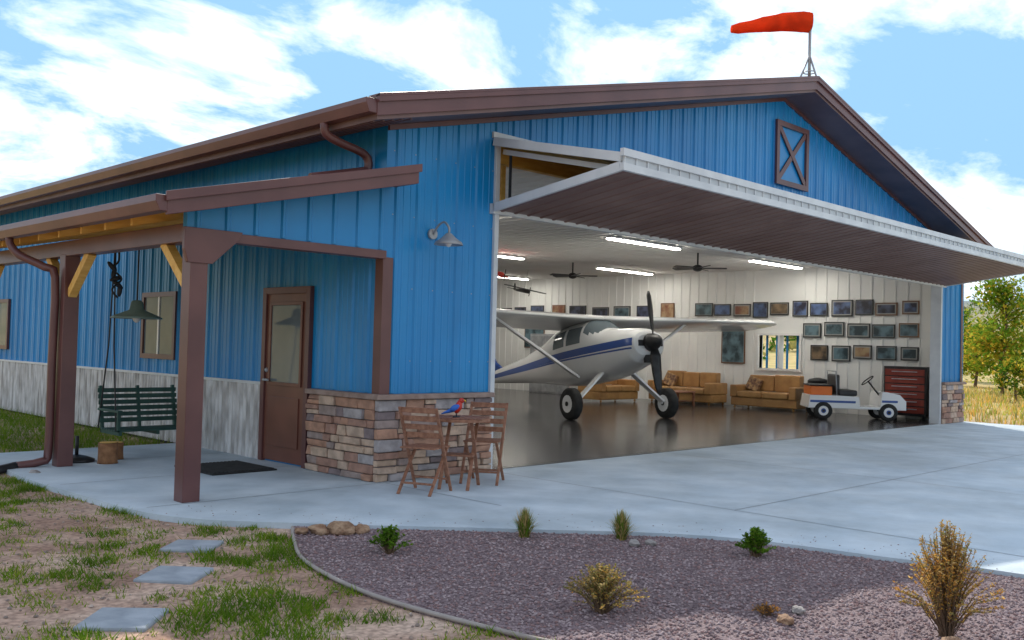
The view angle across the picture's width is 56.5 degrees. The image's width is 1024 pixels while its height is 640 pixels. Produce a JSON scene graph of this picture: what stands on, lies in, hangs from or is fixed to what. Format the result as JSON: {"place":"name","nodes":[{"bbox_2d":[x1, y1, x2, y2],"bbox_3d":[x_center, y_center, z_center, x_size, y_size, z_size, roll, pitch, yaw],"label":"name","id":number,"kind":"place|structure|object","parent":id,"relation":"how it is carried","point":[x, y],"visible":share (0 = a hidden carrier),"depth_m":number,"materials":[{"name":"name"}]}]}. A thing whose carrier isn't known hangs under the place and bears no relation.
{"place":"outdoors","nodes":[
{"label":"outdoors","id":0,"kind":"place"},
{"bbox_2d":[0,406,565,639],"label":"grass","id":1,"kind":"structure","parent":0,"point":[307,608],"depth_m":6.10,"materials":[{"name":"green plant"}]},
{"bbox_2d":[0,301,1023,639],"bbox_3d":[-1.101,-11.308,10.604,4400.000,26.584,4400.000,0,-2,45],"label":"ground","id":2,"kind":"structure","parent":0,"point":[132,593],"depth_m":6.03,"materials":[{"name":"soil"}]},
{"bbox_2d":[73,607,168,631],"bbox_3d":[-2.115,1.633,5.171,0.380,0.042,0.380,1,-1,-1],"label":"stepping stone","id":3,"kind":"object","parent":2,"relation":"on","point":[112,619],"visible":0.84,"depth_m":5.13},
{"bbox_2d":[133,565,213,584],"bbox_3d":[-2.185,1.658,6.167,0.380,0.042,0.380,1,-1,5],"label":"stepping stone","id":4,"kind":"object","parent":2,"relation":"on","point":[185,575],"visible":0.83,"depth_m":6.11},
{"bbox_2d":[159,539,223,552],"bbox_3d":[-2.360,1.677,7.029,0.360,0.042,0.360,1,-2,2],"label":"stepping stone","id":5,"kind":"object","parent":2,"relation":"on","point":[180,545],"visible":0.74,"depth_m":6.99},
{"bbox_2d":[0,475,513,639],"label":"loose stones","id":6,"kind":"object","parent":2,"relation":"on","point":[212,565],"visible":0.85,"depth_m":5.98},
{"bbox_2d":[291,526,551,639],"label":"bed edging","id":7,"kind":"object","parent":2,"relation":"on","point":[420,609],"visible":0.95,"depth_m":5.48,"materials":[{"name":"grey concrete"}]},
{"bbox_2d":[0,421,1023,578],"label":"concrete apron","id":8,"kind":"object","parent":2,"relation":"on","point":[989,519],"visible":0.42,"depth_m":9.72,"materials":[{"name":"grey concrete"}]},
{"bbox_2d":[29,470,40,472],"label":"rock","id":9,"kind":"object","parent":8,"relation":"on","point":[34,471],"visible":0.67,"depth_m":10.20,"materials":[{"name":"grey stone"}]},
{"bbox_2d":[73,436,94,463],"bbox_3d":[-5.129,1.517,11.225,0.400,0.300,0.400,0,-2,45],"label":"umbrella base","id":10,"kind":"object","parent":8,"relation":"on","point":[78,458],"visible":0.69,"depth_m":11.18,"materials":[{"name":"black metal"}]},
{"bbox_2d":[97,441,117,463],"bbox_3d":[-4.734,1.553,11.156,0.231,0.246,0.231,0,-2,45],"label":"log stump","id":11,"kind":"object","parent":8,"relation":"on","point":[107,452],"visible":1,"depth_m":11.07,"materials":[{"name":"brown wood"}]},
{"bbox_2d":[116,441,123,459],"bbox_3d":[-4.814,1.581,11.544,0.210,0.206,0.210,0,-2,45],"label":"log stump","id":12,"kind":"object","parent":8,"relation":"on","point":[120,449],"visible":0.38,"depth_m":11.51,"materials":[{"name":"brown wood"}]},
{"bbox_2d":[174,460,276,475],"bbox_3d":[-3.293,1.694,10.949,0.900,0.026,0.800,0,-2,45],"label":"door mat","id":13,"kind":"object","parent":8,"relation":"on","point":[223,468],"depth_m":10.84,"materials":[{"name":"rubber"}]},
{"bbox_2d":[396,406,451,496],"bbox_3d":[-0.881,1.308,9.614,0.430,0.869,0.475,1,-2,20],"label":"folding chair","id":14,"kind":"object","parent":8,"relation":"on","point":[416,446],"visible":1,"depth_m":9.54,"materials":[{"name":"brown wood"}]},
{"bbox_2d":[431,414,490,490],"bbox_3d":[-0.557,1.390,10.018,0.640,0.742,0.640,1,-2,10],"label":"bistro table","id":15,"kind":"object","parent":8,"relation":"on","point":[470,419],"visible":0.79,"depth_m":9.93,"materials":[{"name":"brown wood"}]},
{"bbox_2d":[441,398,465,416],"bbox_3d":[-0.612,0.915,9.970,0.259,0.202,0.089,1,-2,5],"label":"parrot ornament","id":16,"kind":"object","parent":15,"relation":"on","point":[456,408],"visible":1,"depth_m":9.94,"materials":[{"name":"red paint"}]},
{"bbox_2d":[459,401,507,485],"bbox_3d":[-0.301,1.347,10.454,0.430,0.869,0.475,1,-2,12],"label":"folding chair","id":17,"kind":"object","parent":8,"relation":"on","point":[499,469],"visible":0.92,"depth_m":10.49,"materials":[{"name":"brown wood"}]},
{"bbox_2d":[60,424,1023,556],"bbox_3d":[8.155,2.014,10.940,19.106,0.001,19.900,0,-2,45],"label":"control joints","id":18,"kind":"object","parent":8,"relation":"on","point":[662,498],"visible":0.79,"depth_m":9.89,"materials":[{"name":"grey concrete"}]},
{"bbox_2d":[0,76,1023,502],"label":"aircraft hangar","id":19,"kind":"structure","parent":2,"relation":"on","point":[324,290],"depth_m":12.47,"materials":[{"name":"blue metal"}]},
{"bbox_2d":[0,299,10,348],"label":"side window","id":20,"kind":"structure","parent":19,"relation":"in","point":[5,304],"depth_m":18.71,"materials":[{"name":"brown glass"}]},
{"bbox_2d":[107,252,122,297],"bbox_3d":[-4.768,-0.616,11.460,0.070,0.708,0.214,1,-2,32],"label":"wrought iron ornament","id":21,"kind":"object","parent":19,"relation":"attached to","point":[114,279],"visible":0.94,"depth_m":11.46,"materials":[{"name":"black metal"}]},
{"bbox_2d":[110,250,162,322],"bbox_3d":[-4.654,-0.485,11.848,0.620,1.040,0.620,0,-2,45],"label":"pendant lamp","id":22,"kind":"object","parent":19,"relation":"hanging from","point":[136,312],"visible":0.98,"depth_m":11.76,"materials":[{"name":"green metal"}]},
{"bbox_2d":[97,253,176,435],"bbox_3d":[-4.668,0.239,12.288,0.699,2.405,1.060,0,-2,45],"label":"porch swing","id":23,"kind":"object","parent":19,"relation":"attached to","point":[117,429],"visible":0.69,"depth_m":12.29,"materials":[{"name":"green paint"}]},
{"bbox_2d":[140,291,177,359],"bbox_3d":[-5.194,0.079,14.004,1.100,0.980,0.049,0,-2,45],"label":"side window","id":24,"kind":"structure","parent":19,"relation":"in","point":[157,337],"depth_m":13.97,"materials":[{"name":"beige glass"}]},
{"bbox_2d":[258,286,314,468],"bbox_3d":[-2.768,0.668,11.529,1.050,2.140,0.113,0,-2,45],"label":"entry door","id":25,"kind":"structure","parent":19,"relation":"in","point":[288,312],"depth_m":11.52,"materials":[{"name":"brown wood"}]},
{"bbox_2d":[497,269,507,279],"bbox_3d":[-0.606,-1.310,22.546,1.050,0.660,1.300,7,-8,23],"label":"model airplane","id":26,"kind":"object","parent":19,"relation":"attached to","point":[501,274],"visible":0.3,"depth_m":22.32,"materials":[{"name":"red paint"}]},
{"bbox_2d":[498,254,524,259],"bbox_3d":[-0.580,-1.591,23.079,0.180,0.058,2.400,0,-2,45],"label":"fluorescent light","id":27,"kind":"object","parent":19,"relation":"attached to","point":[510,257],"visible":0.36,"depth_m":23.54,"materials":[{"name":"white paint"}]},
{"bbox_2d":[499,276,528,279],"bbox_3d":[-0.341,-1.386,30.431,0.180,0.058,2.400,0,-2,45],"label":"fluorescent light","id":28,"kind":"object","parent":19,"relation":"attached to","point":[511,277],"visible":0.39,"depth_m":30.86,"materials":[{"name":"white paint"}]},
{"bbox_2d":[514,307,525,309],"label":"framed picture","id":29,"kind":"object","parent":19,"relation":"attached to","point":[520,308],"visible":0.36,"depth_m":32.31,"materials":[{"name":"paper"}]},
{"bbox_2d":[504,273,545,295],"bbox_3d":[0.322,-1.094,27.713,1.300,0.760,1.050,12,-1,-27],"label":"model airplane","id":30,"kind":"object","parent":19,"relation":"attached to","point":[523,290],"visible":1,"depth_m":27.48,"materials":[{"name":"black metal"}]},
{"bbox_2d":[524,329,544,347],"bbox_3d":[0.746,0.581,31.815,0.900,0.700,0.026,0,-2,45],"label":"framed picture","id":31,"kind":"object","parent":19,"relation":"attached to","point":[528,332],"visible":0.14,"depth_m":31.95,"materials":[{"name":"paper"}]},
{"bbox_2d":[531,305,543,311],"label":"framed picture","id":32,"kind":"object","parent":19,"relation":"attached to","point":[538,308],"visible":0.36,"depth_m":31.72,"materials":[{"name":"blue metal"}]},
{"bbox_2d":[529,334,568,393],"bbox_3d":[1.202,1.404,30.712,1.200,1.900,0.620,0,-2,45],"label":"storage cabinet","id":33,"kind":"object","parent":19,"relation":"on","point":[540,340],"visible":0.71,"depth_m":30.52,"materials":[{"name":"grey metal"}]},
{"bbox_2d":[552,305,565,312],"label":"framed picture","id":34,"kind":"object","parent":19,"relation":"attached to","point":[558,308],"visible":0.57,"depth_m":31.08,"materials":[{"name":"orange paper"}]},
{"bbox_2d":[550,262,597,278],"bbox_3d":[1.568,-1.296,25.023,1.223,0.428,1.280,0,-2,45],"label":"ceiling fan","id":35,"kind":"object","parent":19,"relation":"hanging from","point":[572,275],"visible":1,"depth_m":24.91,"materials":[{"name":"black metal"}]},
{"bbox_2d":[569,306,585,314],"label":"framed picture","id":36,"kind":"object","parent":19,"relation":"attached to","point":[577,309],"visible":0.57,"depth_m":30.50,"materials":[{"name":"paper"}]},
{"bbox_2d":[592,307,608,315],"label":"framed picture","id":37,"kind":"object","parent":19,"relation":"attached to","point":[601,311],"visible":0.64,"depth_m":29.83,"materials":[{"name":"paper"}]},
{"bbox_2d":[578,379,638,402],"bbox_3d":[2.718,1.827,26.671,0.880,0.917,1.700,0,-2,45],"label":"leather couch","id":38,"kind":"object","parent":19,"relation":"on","point":[618,389],"visible":0.61,"depth_m":26.30,"materials":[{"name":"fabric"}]},
{"bbox_2d":[613,306,630,315],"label":"framed picture","id":39,"kind":"object","parent":19,"relation":"attached to","point":[622,310],"visible":0.64,"depth_m":29.23,"materials":[{"name":"black metal"}]},
{"bbox_2d":[596,267,653,274],"bbox_3d":[3.214,-1.386,26.916,0.180,0.058,2.400,0,-2,45],"label":"fluorescent light","id":40,"kind":"object","parent":19,"relation":"attached to","point":[625,270],"visible":1,"depth_m":26.79,"materials":[{"name":"white paint"}]},
{"bbox_2d":[495,291,776,419],"bbox_3d":[1.766,0.810,21.957,8.868,2.728,8.634,1,-2,10],"label":"light airplane","id":41,"kind":"object","parent":19,"relation":"on","point":[589,351],"visible":0.93,"depth_m":20.64,"materials":[{"name":"white paint"}]},
{"bbox_2d":[637,306,648,316],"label":"framed picture","id":42,"kind":"object","parent":19,"relation":"attached to","point":[642,311],"visible":0.48,"depth_m":28.69,"materials":[{"name":"blue paper"}]},
{"bbox_2d":[605,236,681,249],"bbox_3d":[2.762,-1.591,19.774,0.180,0.058,2.400,0,-2,45],"label":"fluorescent light","id":43,"kind":"object","parent":19,"relation":"attached to","point":[634,241],"visible":1,"depth_m":19.61,"materials":[{"name":"white paint"}]},
{"bbox_2d":[661,303,674,316],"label":"framed picture","id":44,"kind":"object","parent":19,"relation":"attached to","point":[667,309],"visible":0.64,"depth_m":28.05,"materials":[{"name":"orange paper"}]},
{"bbox_2d":[656,390,695,405],"bbox_3d":[4.400,2.101,25.555,0.600,0.400,1.000,0,-2,45],"label":"coffee table","id":45,"kind":"object","parent":19,"relation":"on","point":[685,391],"visible":0.4,"depth_m":25.66,"materials":[{"name":"brown wood"}]},
{"bbox_2d":[648,370,726,405],"bbox_3d":[4.916,1.896,26.788,2.100,0.904,0.880,0,-2,45],"label":"leather couch","id":46,"kind":"object","parent":19,"relation":"on","point":[713,389],"visible":0.84,"depth_m":26.49,"materials":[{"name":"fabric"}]},
{"bbox_2d":[672,253,726,271],"bbox_3d":[4.203,-1.315,21.714,1.223,0.428,1.280,0,-2,45],"label":"ceiling fan","id":47,"kind":"object","parent":19,"relation":"hanging from","point":[697,268],"visible":1,"depth_m":21.59,"materials":[{"name":"black metal"}]},
{"bbox_2d":[695,303,712,315],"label":"framed picture","id":48,"kind":"object","parent":19,"relation":"attached to","point":[703,309],"visible":1,"depth_m":27.17,"materials":[{"name":"teal paper"}]},
{"bbox_2d":[714,304,730,315],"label":"framed picture","id":49,"kind":"object","parent":19,"relation":"attached to","point":[722,309],"visible":1,"depth_m":26.74,"materials":[{"name":"blue paper"}]},
{"bbox_2d":[721,331,745,363],"bbox_3d":[6.149,0.632,26.470,0.750,1.150,0.026,0,-2,45],"label":"framed picture","id":50,"kind":"object","parent":19,"relation":"attached to","point":[732,347],"visible":0.64,"depth_m":26.44,"materials":[{"name":"teal paper"}]},
{"bbox_2d":[733,304,750,316],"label":"framed picture","id":51,"kind":"object","parent":19,"relation":"attached to","point":[741,310],"visible":1,"depth_m":26.30,"materials":[{"name":"orange paper"}]},
{"bbox_2d":[490,137,1023,287],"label":"bifold door","id":52,"kind":"structure","parent":19,"relation":"in","point":[628,192],"depth_m":12.92,"materials":[{"name":"beige metal"}]},
{"bbox_2d":[753,302,767,317],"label":"framed picture","id":53,"kind":"object","parent":19,"relation":"attached to","point":[760,309],"visible":1,"depth_m":25.90,"materials":[{"name":"blue paper"}]},
{"bbox_2d":[730,375,805,411],"bbox_3d":[6.765,1.892,24.960,1.900,0.912,0.880,0,-2,45],"label":"leather couch","id":54,"kind":"object","parent":19,"relation":"on","point":[753,390],"visible":0.88,"depth_m":24.87,"materials":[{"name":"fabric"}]},
{"bbox_2d":[730,11,816,76],"bbox_3d":[4.553,-4.631,16.509,1.544,1.466,0.499,2,-2,-4],"label":"windsock","id":55,"kind":"object","parent":19,"relation":"on","point":[801,21],"visible":0.98,"depth_m":16.40,"materials":[{"name":"red fabric"}]},
{"bbox_2d":[748,259,802,268],"bbox_3d":[6.556,-1.385,23.611,0.180,0.058,2.400,0,-2,45],"label":"fluorescent light","id":56,"kind":"object","parent":19,"relation":"attached to","point":[775,263],"visible":1,"depth_m":23.44,"materials":[{"name":"white paint"}]},
{"bbox_2d":[770,302,788,314],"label":"framed picture","id":57,"kind":"object","parent":19,"relation":"attached to","point":[779,308],"visible":1,"depth_m":25.50,"materials":[{"name":"black metal"}]},
{"bbox_2d":[756,333,802,371],"bbox_3d":[7.203,0.860,25.545,1.320,1.010,0.230,0,-2,45],"label":"side window frame","id":58,"kind":"structure","parent":19,"relation":"in","point":[780,338],"depth_m":25.50,"materials":[{"name":"white paint"}]},
{"bbox_2d":[792,301,807,316],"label":"framed picture","id":59,"kind":"object","parent":19,"relation":"attached to","point":[799,308],"visible":1,"depth_m":25.08,"materials":[{"name":"blue paper"}]},
{"bbox_2d":[803,323,820,337],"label":"framed picture","id":60,"kind":"object","parent":19,"relation":"attached to","point":[811,330],"visible":1,"depth_m":24.82,"materials":[{"name":"teal paper"}]},
{"bbox_2d":[810,345,827,360],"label":"framed picture","id":61,"kind":"object","parent":19,"relation":"attached to","point":[818,352],"visible":1,"depth_m":24.66,"materials":[{"name":"brown paper"}]},
{"bbox_2d":[810,303,827,315],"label":"framed picture","id":62,"kind":"object","parent":19,"relation":"attached to","point":[818,309],"visible":1,"depth_m":24.71,"materials":[{"name":"blue paper"}]},
{"bbox_2d":[824,322,844,336],"bbox_3d":[8.256,0.234,24.407,0.543,0.371,0.026,0,-2,45],"label":"framed picture","id":63,"kind":"object","parent":19,"relation":"attached to","point":[834,328],"visible":1,"depth_m":24.39,"materials":[{"name":"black paper"}]},
{"bbox_2d":[831,345,850,361],"bbox_3d":[8.379,0.854,24.253,0.500,0.405,0.026,0,-2,45],"label":"framed picture","id":64,"kind":"object","parent":19,"relation":"attached to","point":[841,353],"visible":1,"depth_m":24.23,"materials":[{"name":"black paper"}]},
{"bbox_2d":[831,300,852,316],"bbox_3d":[8.415,-0.301,24.279,0.569,0.424,0.026,0,-2,45],"label":"framed picture","id":65,"kind":"object","parent":19,"relation":"attached to","point":[841,308],"visible":1,"depth_m":24.27,"materials":[{"name":"blue paper"}]},
{"bbox_2d":[800,370,906,421],"bbox_3d":[7.936,1.747,22.186,2.197,1.116,1.097,1,-2,7],"label":"golf cart","id":66,"kind":"object","parent":19,"relation":"on","point":[820,400],"visible":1,"depth_m":21.75,"materials":[{"name":"white paint"}]},
{"bbox_2d":[847,323,869,337],"bbox_3d":[8.717,0.268,23.949,0.594,0.364,0.026,0,-2,45],"label":"framed picture","id":67,"kind":"object","parent":19,"relation":"attached to","point":[858,330],"visible":1,"depth_m":23.94,"materials":[{"name":"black paper"}]},
{"bbox_2d":[853,345,871,358],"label":"framed picture","id":68,"kind":"object","parent":19,"relation":"attached to","point":[862,351],"visible":1,"depth_m":23.84,"materials":[{"name":"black paper"}]},
{"bbox_2d":[855,299,873,314],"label":"framed picture","id":69,"kind":"object","parent":19,"relation":"attached to","point":[864,307],"visible":1,"depth_m":23.85,"materials":[{"name":"black paper"}]},
{"bbox_2d":[872,324,894,337],"bbox_3d":[9.168,0.278,23.503,0.574,0.341,0.026,0,-2,45],"label":"framed picture","id":70,"kind":"object","parent":19,"relation":"attached to","point":[883,330],"visible":1,"depth_m":23.49,"materials":[{"name":"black paper"}]},
{"bbox_2d":[875,302,897,315],"bbox_3d":[9.227,-0.268,23.474,0.552,0.320,0.026,0,-2,45],"label":"framed picture","id":71,"kind":"object","parent":19,"relation":"attached to","point":[886,309],"visible":1,"depth_m":23.46,"materials":[{"name":"brown wood"}]},
{"bbox_2d":[876,346,896,359],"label":"framed picture","id":72,"kind":"object","parent":19,"relation":"attached to","point":[886,352],"visible":1,"depth_m":23.42,"materials":[{"name":"blue paper"}]},
{"bbox_2d":[884,366,929,420],"bbox_3d":[9.432,1.731,22.608,1.000,1.250,0.645,0,-2,45],"label":"tool cabinet","id":73,"kind":"object","parent":19,"relation":"on","point":[909,385],"visible":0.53,"depth_m":22.29,"materials":[{"name":"red metal"}]},
{"bbox_2d":[899,323,918,337],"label":"framed picture","id":74,"kind":"object","parent":19,"relation":"attached to","point":[909,330],"visible":1,"depth_m":23.05,"materials":[{"name":"brown wood"}]},
{"bbox_2d":[900,347,918,360],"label":"framed picture","id":75,"kind":"object","parent":19,"relation":"attached to","point":[909,354],"visible":1,"depth_m":23.02,"materials":[{"name":"paper"}]},
{"bbox_2d":[902,301,919,313],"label":"framed picture","id":76,"kind":"object","parent":19,"relation":"attached to","point":[910,307],"visible":1,"depth_m":23.04,"materials":[{"name":"blue paper"}]},
{"bbox_2d":[166,508,1023,639],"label":"gravel bed","id":77,"kind":"object","parent":2,"relation":"on","point":[901,629],"visible":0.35,"depth_m":6.09,"materials":[{"name":"gravel"}]},
{"bbox_2d":[295,527,308,534],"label":"rock","id":78,"kind":"object","parent":77,"relation":"on","point":[302,530],"visible":0.98,"depth_m":7.48,"materials":[{"name":"brown stone"}]},
{"bbox_2d":[307,524,329,535],"bbox_3d":[-1.528,1.659,7.542,0.188,0.099,0.152,0,-2,41],"label":"rock","id":79,"kind":"object","parent":77,"relation":"on","point":[319,529],"visible":0.96,"depth_m":7.49,"materials":[{"name":"brown stone"}]},
{"bbox_2d":[327,521,354,535],"bbox_3d":[-1.357,1.660,7.567,0.233,0.136,0.196,2,-2,-4],"label":"rock","id":80,"kind":"object","parent":77,"relation":"on","point":[338,528],"visible":0.91,"depth_m":7.51,"materials":[{"name":"brown stone"}]},
{"bbox_2d":[355,524,369,534],"bbox_3d":[-1.204,1.675,7.627,0.134,0.090,0.159,0,-2,37],"label":"rock","id":81,"kind":"object","parent":77,"relation":"on","point":[361,529],"visible":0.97,"depth_m":7.58,"materials":[{"name":"brown stone"}]},
{"bbox_2d":[367,524,413,553],"bbox_3d":[-0.891,1.590,6.947,0.320,0.216,0.277,0,-2,45],"label":"green shrub","id":82,"kind":"object","parent":77,"relation":"on","point":[388,538],"visible":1,"depth_m":6.89,"materials":[{"name":"green plant"}]},
{"bbox_2d":[514,506,540,537],"bbox_3d":[0.109,1.612,7.620,0.306,0.256,0.323,1,-2,17],"label":"grass clump plant","id":83,"kind":"object","parent":77,"relation":"on","point":[524,524],"depth_m":7.60,"materials":[{"name":"green plant"}]},
{"bbox_2d":[563,563,649,614],"bbox_3d":[0.544,1.548,5.512,0.500,0.299,0.559,1,-2,5],"label":"sage shrub","id":84,"kind":"object","parent":77,"relation":"on","point":[598,585],"visible":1,"depth_m":5.49,"materials":[{"name":"plant"}]},
{"bbox_2d":[605,509,639,540],"bbox_3d":[0.886,1.630,7.622,0.306,0.262,0.328,0,-2,45],"label":"grass clump plant","id":85,"kind":"object","parent":77,"relation":"on","point":[622,526],"depth_m":7.60,"materials":[{"name":"green plant"}]},
{"bbox_2d":[629,539,639,546],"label":"rock","id":86,"kind":"object","parent":77,"relation":"on","point":[634,542],"visible":0.98,"depth_m":7.36,"materials":[{"name":"grey stone"}]},
{"bbox_2d":[645,539,656,545],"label":"rock","id":87,"kind":"object","parent":77,"relation":"on","point":[649,542],"visible":1,"depth_m":7.41,"materials":[{"name":"grey stone"}]},
{"bbox_2d":[734,526,776,557],"bbox_3d":[1.826,1.659,7.135,0.319,0.233,0.290,0,-2,45],"label":"green shrub","id":88,"kind":"object","parent":77,"relation":"on","point":[754,541],"visible":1,"depth_m":7.10,"materials":[{"name":"green plant"}]},
{"bbox_2d":[751,601,781,616],"bbox_3d":[1.478,1.681,5.544,0.173,0.085,0.168,2,-2,-16],"label":"dead shrub","id":89,"kind":"object","parent":77,"relation":"on","point":[765,609],"visible":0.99,"depth_m":5.53,"materials":[{"name":"brown plant"}]},
{"bbox_2d":[776,613,793,624],"bbox_3d":[1.546,1.698,5.388,0.089,0.062,0.108,2,-2,-14],"label":"rock","id":90,"kind":"object","parent":77,"relation":"on","point":[786,619],"visible":0.97,"depth_m":5.36,"materials":[{"name":"beige stone"}]},
{"bbox_2d":[791,605,805,614],"bbox_3d":[1.683,1.707,5.605,0.075,0.050,0.102,2,-2,-13],"label":"rock","id":91,"kind":"object","parent":77,"relation":"on","point":[799,610],"visible":1,"depth_m":5.58,"materials":[{"name":"white stone"}]},
{"bbox_2d":[892,519,1005,636],"bbox_3d":[2.384,1.414,5.210,0.556,0.647,0.553,0,-2,45],"label":"rabbitbrush shrub","id":92,"kind":"object","parent":77,"relation":"on","point":[944,593],"visible":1,"depth_m":5.17,"materials":[{"name":"plant"}]},
{"bbox_2d":[941,636,961,639],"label":"rock","id":93,"kind":"object","parent":77,"relation":"on","point":[951,638],"visible":1,"depth_m":4.93,"materials":[{"name":"beige stone"}]},
{"bbox_2d":[763,295,1023,358],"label":"distant trees","id":94,"kind":"object","parent":2,"relation":"on","point":[792,343],"visible":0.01,"depth_m":116.28,"materials":[{"name":"green plant"}]},
{"bbox_2d":[963,297,986,354],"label":"deciduous tree","id":95,"kind":"object","parent":2,"relation":"on","point":[966,315],"visible":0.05,"depth_m":57.93,"materials":[{"name":"green plant"}]},
{"bbox_2d":[962,318,1007,386],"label":"deciduous tree","id":96,"kind":"object","parent":2,"relation":"on","point":[975,374],"visible":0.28,"depth_m":49.29,"materials":[{"name":"green plant"}]},
{"bbox_2d":[962,274,1023,393],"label":"deciduous tree","id":97,"kind":"object","parent":2,"relation":"on","point":[1002,295],"visible":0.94,"depth_m":41.52,"materials":[{"name":"green plant"}]},
{"bbox_2d":[988,356,1023,401],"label":"tree","id":98,"kind":"object","parent":2,"relation":"on","point":[1013,366],"visible":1,"depth_m":34.41,"materials":[{"name":"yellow plant"}]},
{"bbox_2d":[0,0,1023,300],"label":"sky","id":99,"kind":"structure","parent":0,"point":[86,86],"materials":[{"name":"blue"}]},
{"bbox_2d":[807,378,826,383],"bbox_3d":[7.634,1.890,23.777,0.533,0.900,0.533,2,-2,0],"label":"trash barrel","id":100,"kind":"object","parent":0,"point":[817,380],"visible":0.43,"depth_m":23.59,"materials":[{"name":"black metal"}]},
{"bbox_2d":[962,385,1023,424],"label":"dry grass","id":101,"kind":"structure","parent":0,"point":[995,397],"depth_m":30.13,"materials":[{"name":"yellow plant"}]}
]}

